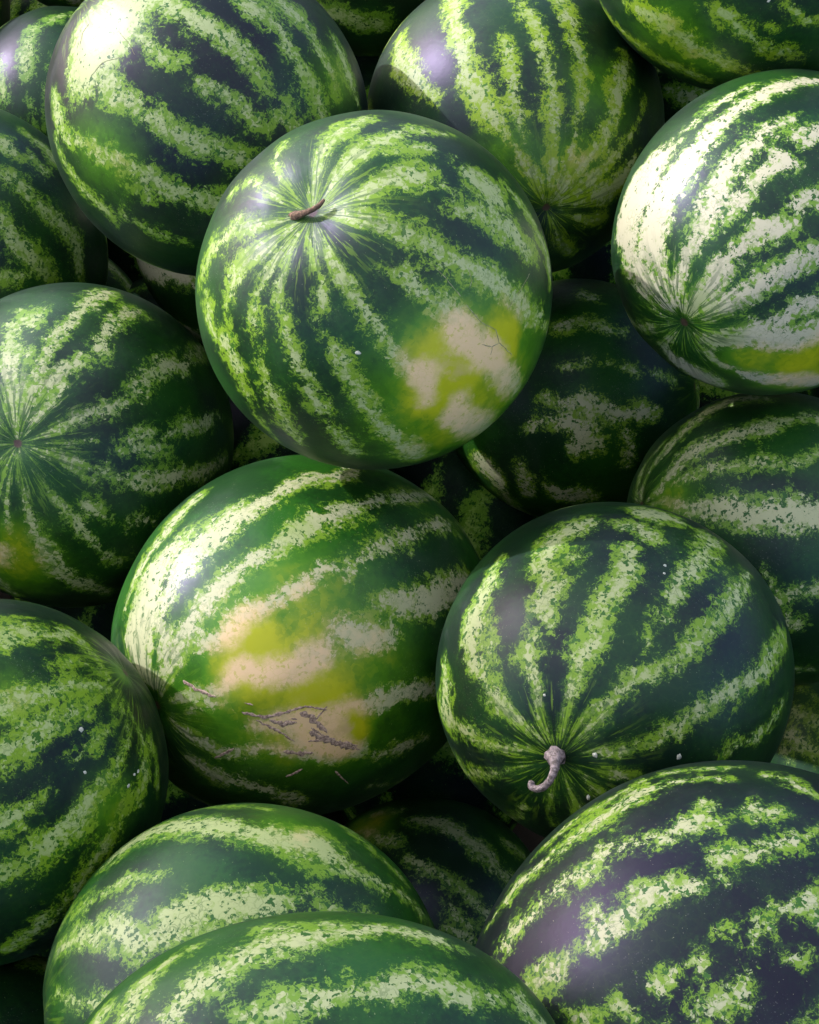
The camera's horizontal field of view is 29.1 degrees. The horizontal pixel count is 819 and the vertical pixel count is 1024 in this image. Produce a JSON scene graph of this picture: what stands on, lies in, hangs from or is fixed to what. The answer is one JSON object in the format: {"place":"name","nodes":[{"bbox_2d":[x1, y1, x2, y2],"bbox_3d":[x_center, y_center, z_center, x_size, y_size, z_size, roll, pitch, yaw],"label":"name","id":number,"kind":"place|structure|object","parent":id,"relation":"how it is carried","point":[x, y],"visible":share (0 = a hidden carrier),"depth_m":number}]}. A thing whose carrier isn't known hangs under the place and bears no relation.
{"place":"outdoors","nodes":[
{"label":"outdoors","id":0,"kind":"place"},
{"bbox_2d":[36,948,50,957],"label":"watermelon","id":1,"kind":"object","parent":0,"point":[45,953],"visible":0.01,"depth_m":1.31},
{"bbox_2d":[106,237,141,282],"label":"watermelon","id":2,"kind":"object","parent":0,"point":[125,262],"visible":0.02,"depth_m":1.77},
{"bbox_2d":[0,6,77,136],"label":"watermelon","id":3,"kind":"object","parent":2,"relation":"on","point":[28,40],"visible":0.16,"depth_m":1.54},
{"bbox_2d":[36,0,83,6],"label":"watermelon","id":4,"kind":"object","parent":3,"relation":"on","point":[74,3],"visible":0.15,"depth_m":1.64},
{"bbox_2d":[0,591,544,852],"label":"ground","id":5,"kind":"structure","parent":0,"point":[530,840],"depth_m":1.55},
{"bbox_2d":[0,0,9,26],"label":"watermelon","id":6,"kind":"object","parent":5,"relation":"on","point":[4,11],"visible":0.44,"depth_m":1.66},
{"bbox_2d":[10,0,45,19],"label":"watermelon","id":7,"kind":"object","parent":5,"relation":"on","point":[18,8],"visible":0.03,"depth_m":1.94},
{"bbox_2d":[11,596,116,641],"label":"watermelon","id":8,"kind":"object","parent":5,"relation":"on","point":[98,618],"visible":0.02,"depth_m":1.47},
{"bbox_2d":[0,282,233,607],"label":"watermelon","id":9,"kind":"object","parent":8,"relation":"on","point":[116,435],"visible":0.88,"depth_m":1.25},
{"bbox_2d":[106,258,132,291],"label":"watermelon","id":10,"kind":"object","parent":5,"relation":"on","point":[118,277],"visible":0.03,"depth_m":1.67},
{"bbox_2d":[0,109,107,298],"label":"watermelon","id":11,"kind":"object","parent":10,"relation":"on","point":[50,233],"visible":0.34,"depth_m":1.41},
{"bbox_2d":[129,278,204,348],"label":"watermelon","id":12,"kind":"object","parent":5,"relation":"on","point":[138,288],"visible":0.01,"depth_m":1.66},
{"bbox_2d":[136,258,202,342],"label":"watermelon","id":13,"kind":"object","parent":12,"relation":"on","point":[173,294],"visible":0.05,"depth_m":1.50},
{"bbox_2d":[45,0,367,275],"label":"watermelon","id":14,"kind":"object","parent":13,"relation":"on","point":[167,121],"visible":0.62,"depth_m":1.20},
{"bbox_2d":[160,780,209,822],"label":"watermelon","id":15,"kind":"object","parent":5,"relation":"on","point":[178,801],"visible":0.01,"depth_m":1.38},
{"bbox_2d":[227,394,388,470],"bbox_3d":[-0.134,-0.037,1.567,0.226,0.222,0.221,-26,86,9],"label":"watermelon","id":16,"kind":"object","parent":5,"relation":"on","point":[253,443],"visible":0.02,"depth_m":1.46},
{"bbox_2d":[339,741,517,829],"bbox_3d":[0.020,0.226,1.476,0.202,0.201,0.205,-46,103,-13],"label":"watermelon","id":17,"kind":"object","parent":5,"relation":"on","point":[440,774],"visible":0.09,"depth_m":1.38},
{"bbox_2d":[111,455,479,814],"bbox_3d":[-0.086,0.098,1.274,0.289,0.286,0.323,0,15,41],"label":"watermelon","id":18,"kind":"object","parent":17,"relation":"on","point":[278,623],"visible":0.78,"depth_m":1.15},
{"bbox_2d":[195,110,552,469],"bbox_3d":[-0.026,-0.162,1.155,0.258,0.262,0.261,0,73,20],"label":"watermelon","id":19,"kind":"object","parent":18,"relation":"on","point":[373,289],"visible":1,"depth_m":1.06},
{"bbox_2d":[435,502,794,837],"bbox_3d":[0.144,0.123,1.138,0.256,0.252,0.276,0,21,25],"label":"watermelon","id":20,"kind":"object","parent":18,"relation":"on","point":[587,653],"visible":0.85,"depth_m":1.05},
{"bbox_2d":[344,798,530,946],"bbox_3d":[0.018,0.356,1.378,0.221,0.213,0.210,38,104,19],"label":"watermelon","id":21,"kind":"object","parent":5,"relation":"on","point":[457,863],"visible":0.3,"depth_m":1.31},
{"bbox_2d":[389,450,536,560],"bbox_3d":[0.075,-0.002,1.634,0.219,0.227,0.227,11,21,-4],"label":"watermelon","id":22,"kind":"object","parent":5,"relation":"on","point":[487,520],"visible":0.09,"depth_m":1.52},
{"bbox_2d":[455,279,699,516],"bbox_3d":[0.156,-0.108,1.531,0.245,0.234,0.234,-5,88,18],"label":"watermelon","id":23,"kind":"object","parent":22,"relation":"on","point":[604,401],"visible":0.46,"depth_m":1.43},
{"bbox_2d":[367,0,664,272],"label":"watermelon","id":24,"kind":"object","parent":23,"relation":"on","point":[555,108],"visible":0.68,"depth_m":1.28},
{"bbox_2d":[599,0,818,89],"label":"watermelon","id":25,"kind":"object","parent":24,"relation":"on","point":[707,44],"visible":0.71,"depth_m":1.21},
{"bbox_2d":[552,240,615,283],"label":"watermelon","id":26,"kind":"object","parent":5,"relation":"on","point":[597,265],"visible":0.03,"depth_m":1.58},
{"bbox_2d":[655,67,708,122],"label":"watermelon","id":27,"kind":"object","parent":26,"relation":"on","point":[677,94],"visible":0.02,"depth_m":1.44},
{"bbox_2d":[698,380,818,407],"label":"watermelon","id":28,"kind":"object","parent":5,"relation":"on","point":[708,393],"depth_m":1.59},
{"bbox_2d":[770,682,818,773],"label":"watermelon","id":29,"kind":"object","parent":5,"relation":"on","point":[798,747],"visible":0.09,"depth_m":1.40},
{"bbox_2d":[627,393,818,685],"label":"watermelon","id":30,"kind":"object","parent":29,"relation":"on","point":[739,473],"visible":0.49,"depth_m":1.22},
{"bbox_2d":[611,69,818,394],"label":"watermelon","id":31,"kind":"object","parent":30,"relation":"on","point":[715,249],"visible":1,"depth_m":1.13},
{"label":"watermelon","id":32,"kind":"object","parent":5,"relation":"on","visible":0},
{"bbox_2d":[0,955,47,1023],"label":"watermelon","id":33,"kind":"object","parent":32,"relation":"on","point":[21,991],"visible":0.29,"depth_m":1.07},
{"bbox_2d":[0,599,168,965],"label":"watermelon","id":34,"kind":"object","parent":33,"relation":"on","point":[84,769],"visible":0.87,"depth_m":1.03},
{"bbox_2d":[43,803,435,1023],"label":"watermelon","id":35,"kind":"object","parent":33,"relation":"on","point":[144,897],"visible":0.66,"depth_m":0.96},
{"bbox_2d":[84,911,554,1023],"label":"watermelon","id":36,"kind":"object","parent":35,"relation":"on","point":[328,967],"visible":1,"depth_m":0.77},
{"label":"watermelon","id":37,"kind":"object","parent":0,"visible":0},
{"bbox_2d":[475,760,818,1023],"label":"watermelon","id":38,"kind":"object","parent":37,"relation":"on","point":[685,894],"visible":0.84,"depth_m":0.87},
{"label":"watermelon","id":39,"kind":"object","parent":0,"visible":0},
{"bbox_2d":[355,56,379,98],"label":"watermelon","id":40,"kind":"object","parent":39,"relation":"on","point":[367,66],"depth_m":1.66},
{"bbox_2d":[316,0,424,56],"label":"watermelon","id":41,"kind":"object","parent":40,"relation":"on","point":[368,28],"visible":0.33,"depth_m":1.51}
]}

